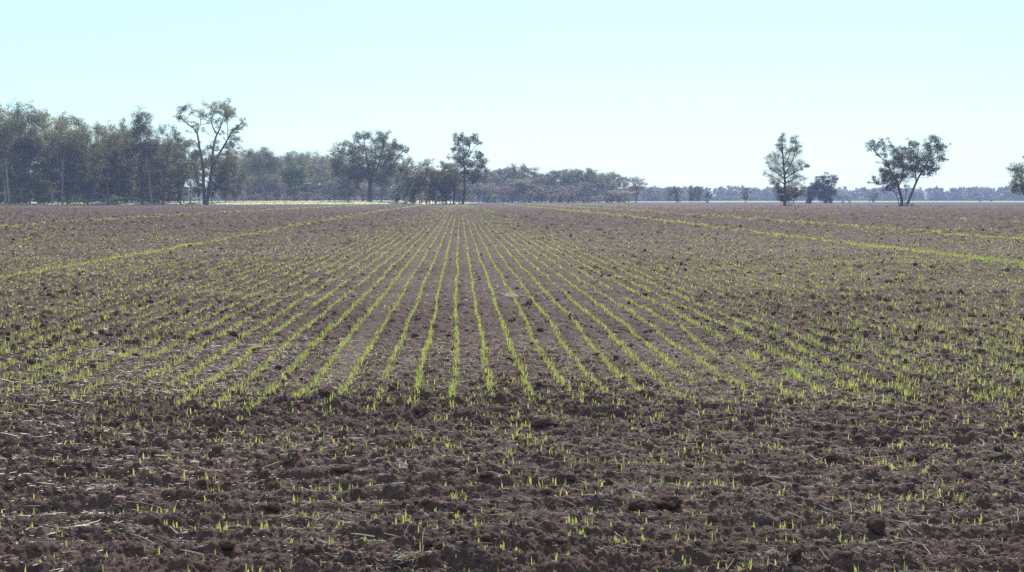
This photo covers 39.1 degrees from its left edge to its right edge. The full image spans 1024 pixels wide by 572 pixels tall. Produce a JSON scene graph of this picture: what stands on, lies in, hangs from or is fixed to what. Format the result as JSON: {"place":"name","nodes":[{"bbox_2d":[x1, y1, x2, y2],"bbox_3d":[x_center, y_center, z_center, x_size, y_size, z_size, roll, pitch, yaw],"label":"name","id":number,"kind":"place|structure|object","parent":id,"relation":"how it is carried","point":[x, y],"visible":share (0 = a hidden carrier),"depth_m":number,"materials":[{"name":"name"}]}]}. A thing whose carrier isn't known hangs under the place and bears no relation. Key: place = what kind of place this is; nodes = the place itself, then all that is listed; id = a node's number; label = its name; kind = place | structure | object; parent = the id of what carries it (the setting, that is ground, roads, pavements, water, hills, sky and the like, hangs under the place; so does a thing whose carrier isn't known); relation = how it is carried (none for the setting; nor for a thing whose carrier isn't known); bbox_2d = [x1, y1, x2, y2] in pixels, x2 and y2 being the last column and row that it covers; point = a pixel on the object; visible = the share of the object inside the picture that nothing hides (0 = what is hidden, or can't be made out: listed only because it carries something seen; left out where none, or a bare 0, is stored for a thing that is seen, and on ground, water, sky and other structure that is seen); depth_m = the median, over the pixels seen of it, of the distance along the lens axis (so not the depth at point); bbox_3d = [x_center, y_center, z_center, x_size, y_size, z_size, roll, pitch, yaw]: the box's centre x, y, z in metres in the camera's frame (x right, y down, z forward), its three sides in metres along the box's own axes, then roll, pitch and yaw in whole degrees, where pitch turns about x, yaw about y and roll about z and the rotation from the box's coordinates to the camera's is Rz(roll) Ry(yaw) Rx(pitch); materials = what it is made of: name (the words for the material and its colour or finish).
{"place":"outdoors","nodes":[
{"label":"outdoors","id":0,"kind":"place"},
{"bbox_2d":[0,200,481,204],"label":"grass bank","id":1,"kind":"structure","parent":0,"point":[372,202],"depth_m":442.79,"materials":[{"name":"plant"}]},
{"bbox_2d":[0,103,25,203],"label":"gum tree","id":2,"kind":"object","parent":1,"relation":"on","point":[13,116],"visible":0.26,"depth_m":396.51,"materials":[{"name":"green plant"}]},
{"bbox_2d":[0,113,26,203],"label":"gum tree","id":3,"kind":"object","parent":1,"relation":"on","point":[7,134],"visible":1,"depth_m":383.48,"materials":[{"name":"green plant"}]},
{"bbox_2d":[0,128,43,203],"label":"gum tree","id":4,"kind":"object","parent":1,"relation":"on","point":[12,182],"visible":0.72,"depth_m":389.83,"materials":[{"name":"green plant"}]},
{"bbox_2d":[4,106,50,203],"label":"gum tree","id":5,"kind":"object","parent":1,"relation":"on","point":[28,120],"visible":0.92,"depth_m":385.69,"materials":[{"name":"green plant"}]},
{"bbox_2d":[5,100,51,203],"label":"gum tree","id":6,"kind":"object","parent":1,"relation":"on","point":[23,105],"visible":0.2,"depth_m":400.88,"materials":[{"name":"green plant"}]},
{"bbox_2d":[8,133,72,203],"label":"gum tree","id":7,"kind":"object","parent":1,"relation":"on","point":[36,184],"visible":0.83,"depth_m":387.49,"materials":[{"name":"green plant"}]},
{"bbox_2d":[32,110,71,203],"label":"gum tree","id":8,"kind":"object","parent":1,"relation":"on","point":[49,121],"visible":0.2,"depth_m":397.25,"materials":[{"name":"green plant"}]},
{"bbox_2d":[42,170,71,202],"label":"gum tree","id":9,"kind":"object","parent":1,"relation":"on","point":[57,195],"visible":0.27,"depth_m":413.40,"materials":[{"name":"green plant"}]},
{"bbox_2d":[36,114,87,204],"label":"gum tree","id":10,"kind":"object","parent":1,"relation":"on","point":[62,139],"visible":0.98,"depth_m":381.85,"materials":[{"name":"green plant"}]},
{"bbox_2d":[36,126,94,203],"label":"gum tree","id":11,"kind":"object","parent":1,"relation":"on","point":[66,187],"visible":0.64,"depth_m":385.30,"materials":[{"name":"green plant"}]},
{"bbox_2d":[53,112,96,203],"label":"gum tree","id":12,"kind":"object","parent":1,"relation":"on","point":[85,127],"visible":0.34,"depth_m":392.73,"materials":[{"name":"green plant"}]},
{"bbox_2d":[61,142,109,204],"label":"gum tree","id":13,"kind":"object","parent":1,"relation":"on","point":[94,180],"visible":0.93,"depth_m":383.77,"materials":[{"name":"green plant"}]},
{"bbox_2d":[83,148,124,198],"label":"gum tree","id":14,"kind":"object","parent":1,"relation":"on","point":[113,188],"visible":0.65,"depth_m":397.72,"materials":[{"name":"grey plant"}]},
{"bbox_2d":[85,121,128,204],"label":"gum tree","id":15,"kind":"object","parent":1,"relation":"on","point":[107,145],"visible":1,"depth_m":381.38,"materials":[{"name":"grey plant"}]},
{"bbox_2d":[93,120,134,202],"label":"gum tree","id":16,"kind":"object","parent":1,"relation":"on","point":[98,134],"visible":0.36,"depth_m":401.57,"materials":[{"name":"green plant"}]},
{"bbox_2d":[110,157,140,202],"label":"gum tree","id":17,"kind":"object","parent":1,"relation":"on","point":[129,190],"visible":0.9,"depth_m":401.80,"materials":[{"name":"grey plant"}]},
{"bbox_2d":[118,119,142,201],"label":"gum tree","id":18,"kind":"object","parent":1,"relation":"on","point":[122,125],"visible":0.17,"depth_m":407.59,"materials":[{"name":"green plant"}]},
{"bbox_2d":[117,104,164,204],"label":"slim tree","id":19,"kind":"object","parent":1,"relation":"on","point":[142,128],"visible":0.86,"depth_m":392.06,"materials":[{"name":"green plant"}]},
{"bbox_2d":[126,160,161,197],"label":"gum tree","id":20,"kind":"object","parent":1,"relation":"on","point":[139,183],"visible":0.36,"depth_m":420.64,"materials":[{"name":"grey plant"}]},
{"bbox_2d":[136,151,176,202],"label":"gum tree","id":21,"kind":"object","parent":1,"relation":"on","point":[156,176],"visible":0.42,"depth_m":405.45,"materials":[{"name":"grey plant"}]},
{"bbox_2d":[153,121,187,201],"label":"gum tree","id":22,"kind":"object","parent":1,"relation":"on","point":[175,137],"visible":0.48,"depth_m":409.80,"materials":[{"name":"green plant"}]},
{"bbox_2d":[157,174,196,201],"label":"gum tree","id":23,"kind":"object","parent":1,"relation":"on","point":[175,187],"visible":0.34,"depth_m":423.26,"materials":[{"name":"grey plant"}]},
{"bbox_2d":[168,138,199,201],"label":"gum tree","id":24,"kind":"object","parent":1,"relation":"on","point":[184,157],"visible":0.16,"depth_m":415.07,"materials":[{"name":"green plant"}]},
{"bbox_2d":[170,138,207,203],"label":"gum tree","id":25,"kind":"object","parent":1,"relation":"on","point":[191,158],"visible":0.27,"depth_m":406.65,"materials":[{"name":"green plant"}]},
{"bbox_2d":[188,156,210,202],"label":"gum tree","id":26,"kind":"object","parent":1,"relation":"on","point":[197,183],"visible":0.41,"depth_m":412.09,"materials":[{"name":"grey plant"}]},
{"bbox_2d":[172,97,248,204],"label":"gum tree","id":27,"kind":"object","parent":1,"relation":"on","point":[225,167],"visible":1,"depth_m":389.63,"materials":[{"name":"green plant"}]},
{"bbox_2d":[199,151,222,201],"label":"gum tree","id":28,"kind":"object","parent":1,"relation":"on","point":[215,188],"visible":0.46,"depth_m":422.79,"materials":[{"name":"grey plant"}]},
{"bbox_2d":[208,154,235,201],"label":"gum tree","id":29,"kind":"object","parent":1,"relation":"on","point":[226,189],"visible":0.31,"depth_m":428.47,"materials":[{"name":"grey plant"}]},
{"bbox_2d":[222,167,246,201],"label":"gum tree","id":30,"kind":"object","parent":1,"relation":"on","point":[234,193],"visible":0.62,"depth_m":438.54,"materials":[{"name":"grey plant"}]},
{"bbox_2d":[232,174,255,200],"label":"gum tree","id":31,"kind":"object","parent":1,"relation":"on","point":[247,187],"visible":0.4,"depth_m":614.26,"materials":[{"name":"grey plant"}]},
{"bbox_2d":[239,146,284,200],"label":"leaning tree","id":32,"kind":"object","parent":1,"relation":"on","point":[272,163],"visible":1,"depth_m":539.13,"materials":[{"name":"green plant"}]},
{"bbox_2d":[246,169,282,200],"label":"gum tree","id":33,"kind":"object","parent":1,"relation":"on","point":[258,189],"visible":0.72,"depth_m":598.13,"materials":[{"name":"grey plant"}]},
{"bbox_2d":[264,176,286,200],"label":"gum tree","id":34,"kind":"object","parent":1,"relation":"on","point":[275,179],"visible":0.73,"depth_m":601.58,"materials":[{"name":"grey plant"}]},
{"bbox_2d":[277,160,310,200],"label":"bushy tree","id":35,"kind":"object","parent":1,"relation":"on","point":[296,172],"visible":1,"depth_m":515.97,"materials":[{"name":"green plant"}]},
{"bbox_2d":[281,150,319,166],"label":"gum tree","id":36,"kind":"object","parent":1,"relation":"on","point":[296,156],"visible":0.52,"depth_m":646.04,"materials":[{"name":"green plant"}]},
{"bbox_2d":[300,166,323,200],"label":"gum tree","id":37,"kind":"object","parent":1,"relation":"on","point":[310,175],"visible":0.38,"depth_m":631.31,"materials":[{"name":"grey plant"}]},
{"bbox_2d":[302,149,332,200],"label":"gum tree","id":38,"kind":"object","parent":1,"relation":"on","point":[317,158],"visible":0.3,"depth_m":662.51,"materials":[{"name":"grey plant"}]},
{"bbox_2d":[304,157,334,200],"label":"gum tree","id":39,"kind":"object","parent":1,"relation":"on","point":[323,167],"visible":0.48,"depth_m":638.77,"materials":[{"name":"green plant"}]},
{"bbox_2d":[307,174,335,200],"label":"gum tree","id":40,"kind":"object","parent":1,"relation":"on","point":[322,186],"visible":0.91,"depth_m":609.80,"materials":[{"name":"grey plant"}]},
{"bbox_2d":[323,173,343,200],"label":"gum tree","id":41,"kind":"object","parent":1,"relation":"on","point":[329,179],"visible":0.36,"depth_m":630.88,"materials":[{"name":"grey plant"}]},
{"bbox_2d":[330,177,356,201],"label":"pale shrub","id":42,"kind":"object","parent":1,"relation":"on","point":[347,185],"visible":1,"depth_m":461.09,"materials":[{"name":"green plant"}]},
{"bbox_2d":[327,129,411,200],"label":"gum tree","id":43,"kind":"object","parent":1,"relation":"on","point":[368,172],"visible":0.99,"depth_m":467.56,"materials":[{"name":"green plant"}]},
{"bbox_2d":[393,158,416,199],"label":"gum tree","id":44,"kind":"object","parent":1,"relation":"on","point":[403,167],"visible":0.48,"depth_m":456.24,"materials":[{"name":"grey plant"}]},
{"bbox_2d":[401,168,419,203],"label":"gum tree","id":45,"kind":"object","parent":1,"relation":"on","point":[408,185],"visible":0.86,"depth_m":444.53,"materials":[{"name":"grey plant"}]},
{"bbox_2d":[405,155,434,203],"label":"gum tree","id":46,"kind":"object","parent":1,"relation":"on","point":[427,168],"visible":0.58,"depth_m":450.77,"materials":[{"name":"green plant"}]},
{"bbox_2d":[434,155,468,203],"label":"slim tree","id":47,"kind":"object","parent":1,"relation":"on","point":[457,170],"visible":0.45,"depth_m":453.26,"materials":[{"name":"green plant"}]},
{"bbox_2d":[446,131,489,203],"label":"gum tree","id":48,"kind":"object","parent":1,"relation":"on","point":[476,173],"visible":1,"depth_m":440.19,"materials":[{"name":"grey plant"}]},
{"bbox_2d":[466,168,490,202],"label":"gum tree","id":49,"kind":"object","parent":1,"relation":"on","point":[486,180],"visible":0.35,"depth_m":707.02,"materials":[{"name":"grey plant"}]},
{"bbox_2d":[0,201,1023,571],"bbox_3d":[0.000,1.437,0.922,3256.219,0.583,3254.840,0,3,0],"label":"ploughed field","id":50,"kind":"structure","parent":0,"point":[508,557],"depth_m":11.94,"materials":[{"name":"soil"}]},
{"bbox_2d":[86,481,132,493],"bbox_3d":[-2.232,1.128,7.953,0.295,0.115,0.229,0,3,0],"label":"dry grass tuft","id":51,"kind":"object","parent":50,"relation":"on","point":[103,487],"visible":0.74,"depth_m":7.93,"materials":[{"name":"plant"}]},
{"bbox_2d":[132,134,164,204],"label":"gum tree","id":52,"kind":"object","parent":50,"relation":"on","point":[143,147],"visible":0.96,"depth_m":387.34,"materials":[{"name":"green plant"}]},
{"bbox_2d":[139,133,179,204],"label":"gum tree","id":53,"kind":"object","parent":50,"relation":"on","point":[157,158],"visible":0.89,"depth_m":390.33,"materials":[{"name":"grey plant"}]},
{"bbox_2d":[161,149,195,204],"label":"slim tree","id":54,"kind":"object","parent":50,"relation":"on","point":[181,163],"visible":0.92,"depth_m":394.14,"materials":[{"name":"green plant"}]},
{"bbox_2d":[219,540,235,549],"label":"soil clod","id":55,"kind":"object","parent":50,"relation":"on","point":[224,544],"visible":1,"depth_m":6.73,"materials":[{"name":"soil"}]},
{"bbox_2d":[263,502,280,512],"bbox_3d":[-1.272,1.173,7.636,0.088,0.056,0.087,0,3,-3],"label":"soil clod","id":56,"kind":"object","parent":50,"relation":"on","point":[273,507],"visible":1,"depth_m":7.61,"materials":[{"name":"soil"}]},
{"bbox_2d":[298,545,315,554],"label":"soil clod","id":57,"kind":"object","parent":50,"relation":"on","point":[306,549],"visible":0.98,"depth_m":6.48,"materials":[{"name":"soil"}]},
{"bbox_2d":[318,385,338,396],"bbox_3d":[-1.510,0.873,11.803,0.177,0.114,0.174,0,3,-1],"label":"soil clod","id":58,"kind":"object","parent":50,"relation":"on","point":[326,390],"visible":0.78,"depth_m":11.77,"materials":[{"name":"soil"}]},
{"bbox_2d":[389,546,425,570],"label":"dry grass tuft","id":59,"kind":"object","parent":50,"relation":"on","point":[410,556],"visible":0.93,"depth_m":6.41,"materials":[{"name":"plant"}]},
{"bbox_2d":[405,165,424,203],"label":"leaning tree","id":60,"kind":"object","parent":50,"relation":"on","point":[413,171],"visible":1,"depth_m":439.99,"materials":[{"name":"green plant"}]},
{"bbox_2d":[405,180,424,203],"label":"slim tree","id":61,"kind":"object","parent":50,"relation":"on","point":[411,184],"visible":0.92,"depth_m":444.22,"materials":[{"name":"green plant"}]},
{"bbox_2d":[409,404,426,414],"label":"soil clod","id":62,"kind":"object","parent":50,"relation":"on","point":[418,409],"visible":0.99,"depth_m":10.88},
{"bbox_2d":[414,171,427,190],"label":"slim tree","id":63,"kind":"object","parent":50,"relation":"on","point":[422,178],"visible":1,"depth_m":443.46,"materials":[{"name":"green plant"}]},
{"bbox_2d":[421,168,440,202],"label":"gum tree","id":64,"kind":"object","parent":50,"relation":"on","point":[433,186],"visible":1,"depth_m":444.35,"materials":[{"name":"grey plant"}]},
{"bbox_2d":[429,160,454,203],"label":"gum tree","id":65,"kind":"object","parent":50,"relation":"on","point":[447,179],"visible":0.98,"depth_m":446.06,"materials":[{"name":"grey plant"}]},
{"bbox_2d":[481,169,502,202],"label":"gum tree","id":66,"kind":"object","parent":50,"relation":"on","point":[493,178],"visible":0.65,"depth_m":725.63,"materials":[{"name":"green plant"}]},
{"bbox_2d":[486,183,515,202],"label":"gum tree","id":67,"kind":"object","parent":50,"relation":"on","point":[498,192],"visible":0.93,"depth_m":656.39,"materials":[{"name":"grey plant"}]},
{"bbox_2d":[498,168,520,202],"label":"gum tree","id":68,"kind":"object","parent":50,"relation":"on","point":[507,174],"visible":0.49,"depth_m":696.26,"materials":[{"name":"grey plant"}]},
{"bbox_2d":[0,203,1023,571],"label":"crop seedlings","id":69,"kind":"object","parent":50,"relation":"on","point":[508,339],"visible":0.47,"depth_m":18.41,"materials":[{"name":"green plant"}]},
{"bbox_2d":[0,204,1023,571],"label":"soil clods","id":70,"kind":"object","parent":50,"relation":"on","point":[486,536],"visible":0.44,"depth_m":10.30,"materials":[{"name":"soil"}]},
{"bbox_2d":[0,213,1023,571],"bbox_3d":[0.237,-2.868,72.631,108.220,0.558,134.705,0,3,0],"label":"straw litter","id":71,"kind":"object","parent":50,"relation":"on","point":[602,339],"visible":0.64,"depth_m":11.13,"materials":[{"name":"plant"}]},
{"bbox_2d":[499,179,527,202],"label":"gum tree","id":72,"kind":"object","parent":50,"relation":"on","point":[503,184],"visible":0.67,"depth_m":667.89,"materials":[{"name":"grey plant"}]},
{"bbox_2d":[505,162,532,201],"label":"gum tree","id":73,"kind":"object","parent":50,"relation":"on","point":[522,172],"visible":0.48,"depth_m":724.72,"materials":[{"name":"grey plant"}]},
{"bbox_2d":[508,179,536,202],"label":"gum tree","id":74,"kind":"object","parent":50,"relation":"on","point":[520,182],"visible":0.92,"depth_m":664.94,"materials":[{"name":"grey plant"}]},
{"bbox_2d":[32,184,1023,200],"bbox_3d":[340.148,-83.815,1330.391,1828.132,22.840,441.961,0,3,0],"label":"tree line","id":75,"kind":"object","parent":50,"relation":"on","point":[730,193],"visible":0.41,"depth_m":1419.88,"materials":[{"name":"green plant"}]},
{"bbox_2d":[528,172,551,202],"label":"gum tree","id":76,"kind":"object","parent":50,"relation":"on","point":[543,179],"visible":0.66,"depth_m":690.78,"materials":[{"name":"green plant"}]},
{"bbox_2d":[530,416,558,428],"bbox_3d":[0.231,0.996,10.336,0.216,0.127,0.181,0,3,7],"label":"soil clod","id":77,"kind":"object","parent":50,"relation":"on","point":[542,422],"visible":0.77,"depth_m":10.27,"materials":[{"name":"soil"}]},
{"bbox_2d":[539,183,554,202],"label":"gum tree","id":78,"kind":"object","parent":50,"relation":"on","point":[546,187],"visible":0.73,"depth_m":678.68,"materials":[{"name":"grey plant"}]},
{"bbox_2d":[542,170,561,202],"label":"gum tree","id":79,"kind":"object","parent":50,"relation":"on","point":[555,173],"visible":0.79,"depth_m":694.33,"materials":[{"name":"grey plant"}]},
{"bbox_2d":[547,170,573,193],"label":"gum tree","id":80,"kind":"object","parent":50,"relation":"on","point":[564,180],"visible":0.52,"depth_m":711.35,"materials":[{"name":"green plant"}]},
{"bbox_2d":[546,186,584,201],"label":"gum tree","id":81,"kind":"object","parent":50,"relation":"on","point":[562,193],"visible":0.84,"depth_m":661.43,"materials":[{"name":"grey plant"}]},
{"bbox_2d":[562,169,593,202],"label":"gum tree","id":82,"kind":"object","parent":50,"relation":"on","point":[571,174],"visible":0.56,"depth_m":705.16,"materials":[{"name":"green plant"}]},
{"bbox_2d":[563,181,596,202],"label":"gum tree","id":83,"kind":"object","parent":50,"relation":"on","point":[582,186],"visible":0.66,"depth_m":670.08,"materials":[{"name":"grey plant"}]},
{"bbox_2d":[576,167,595,202],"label":"gum tree","id":84,"kind":"object","parent":50,"relation":"on","point":[589,174],"visible":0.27,"depth_m":698.62,"materials":[{"name":"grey plant"}]},
{"bbox_2d":[579,175,601,196],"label":"gum tree","id":85,"kind":"object","parent":50,"relation":"on","point":[590,181],"visible":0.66,"depth_m":683.75,"materials":[{"name":"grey plant"}]},
{"bbox_2d":[595,172,619,202],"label":"gum tree","id":86,"kind":"object","parent":50,"relation":"on","point":[608,184],"visible":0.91,"depth_m":689.75,"materials":[{"name":"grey plant"}]},
{"bbox_2d":[606,174,629,202],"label":"gum tree","id":87,"kind":"object","parent":50,"relation":"on","point":[621,180],"visible":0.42,"depth_m":721.19,"materials":[{"name":"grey plant"}]},
{"bbox_2d":[622,176,647,202],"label":"gum tree","id":88,"kind":"object","parent":50,"relation":"on","point":[635,182],"visible":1,"depth_m":637.25,"materials":[{"name":"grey plant"}]},
{"bbox_2d":[628,498,645,511],"bbox_3d":[0.668,1.172,7.691,0.096,0.074,0.103,-1,4,-16],"label":"soil clod","id":89,"kind":"object","parent":50,"relation":"on","point":[636,504],"visible":0.99,"depth_m":7.66,"materials":[{"name":"soil"}]},
{"bbox_2d":[625,486,658,498],"bbox_3d":[0.719,1.166,8.005,0.216,0.088,0.196,0,3,0],"label":"dry grass tuft","id":90,"kind":"object","parent":50,"relation":"on","point":[638,494],"visible":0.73,"depth_m":8.00,"materials":[{"name":"plant"}]},
{"bbox_2d":[651,493,682,509],"bbox_3d":[0.838,1.159,7.730,0.159,0.089,0.185,2,4,25],"label":"soil clod","id":91,"kind":"object","parent":50,"relation":"on","point":[664,501],"visible":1,"depth_m":7.68,"materials":[{"name":"soil"}]},
{"bbox_2d":[667,185,681,202],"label":"brown bush","id":92,"kind":"object","parent":50,"relation":"on","point":[676,190],"visible":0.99,"depth_m":637.77,"materials":[{"name":"grey plant"}]},
{"bbox_2d":[761,132,810,205],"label":"she oak tree","id":93,"kind":"object","parent":50,"relation":"on","point":[788,163],"visible":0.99,"depth_m":318.89,"materials":[{"name":"green plant"}]},
{"bbox_2d":[773,184,806,205],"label":"brown bush","id":94,"kind":"object","parent":50,"relation":"on","point":[789,195],"visible":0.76,"depth_m":330.04,"materials":[{"name":"grey plant"}]},
{"bbox_2d":[785,545,803,558],"bbox_3d":[1.273,1.207,6.518,0.100,0.062,0.084,-3,5,-42],"label":"soil clod","id":95,"kind":"object","parent":50,"relation":"on","point":[794,551],"visible":1,"depth_m":6.49,"materials":[{"name":"soil"}]},
{"bbox_2d":[804,179,820,202],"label":"bushy tree","id":96,"kind":"object","parent":50,"relation":"on","point":[810,191],"visible":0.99,"depth_m":557.81,"materials":[{"name":"green plant"}]},
{"bbox_2d":[814,172,840,202],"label":"bushy tree","id":97,"kind":"object","parent":50,"relation":"on","point":[825,188],"visible":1,"depth_m":558.12,"materials":[{"name":"green plant"}]},
{"bbox_2d":[866,514,885,534],"bbox_3d":[1.804,1.182,7.129,0.092,0.095,0.132,0,3,0],"label":"soil clod","id":98,"kind":"object","parent":50,"relation":"on","point":[876,524],"visible":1,"depth_m":7.09,"materials":[{"name":"soil"}]},
{"bbox_2d":[865,133,950,205],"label":"gum tree","id":99,"kind":"object","parent":50,"relation":"on","point":[899,157],"visible":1,"depth_m":317.16,"materials":[{"name":"green plant"}]},
{"bbox_2d":[907,452,926,461],"bbox_3d":[2.571,1.089,9.147,0.111,0.072,0.118,3,5,44],"label":"soil clod","id":100,"kind":"object","parent":50,"relation":"on","point":[918,456],"visible":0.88,"depth_m":9.12,"materials":[{"name":"soil"}]},
{"bbox_2d":[1005,156,1023,195],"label":"gum tree","id":101,"kind":"object","parent":50,"relation":"on","point":[1014,182],"visible":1,"depth_m":328.66,"materials":[{"name":"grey plant"}]},
{"bbox_2d":[0,0,1023,195],"label":"sky","id":102,"kind":"structure","parent":0,"point":[665,93],"materials":[{"name":"blue"}]},
{"bbox_2d":[602,201,1023,201],"bbox_3d":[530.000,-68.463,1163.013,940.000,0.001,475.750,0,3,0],"label":"green field","id":103,"kind":"structure","parent":0,"point":[827,201],"depth_m":1018.93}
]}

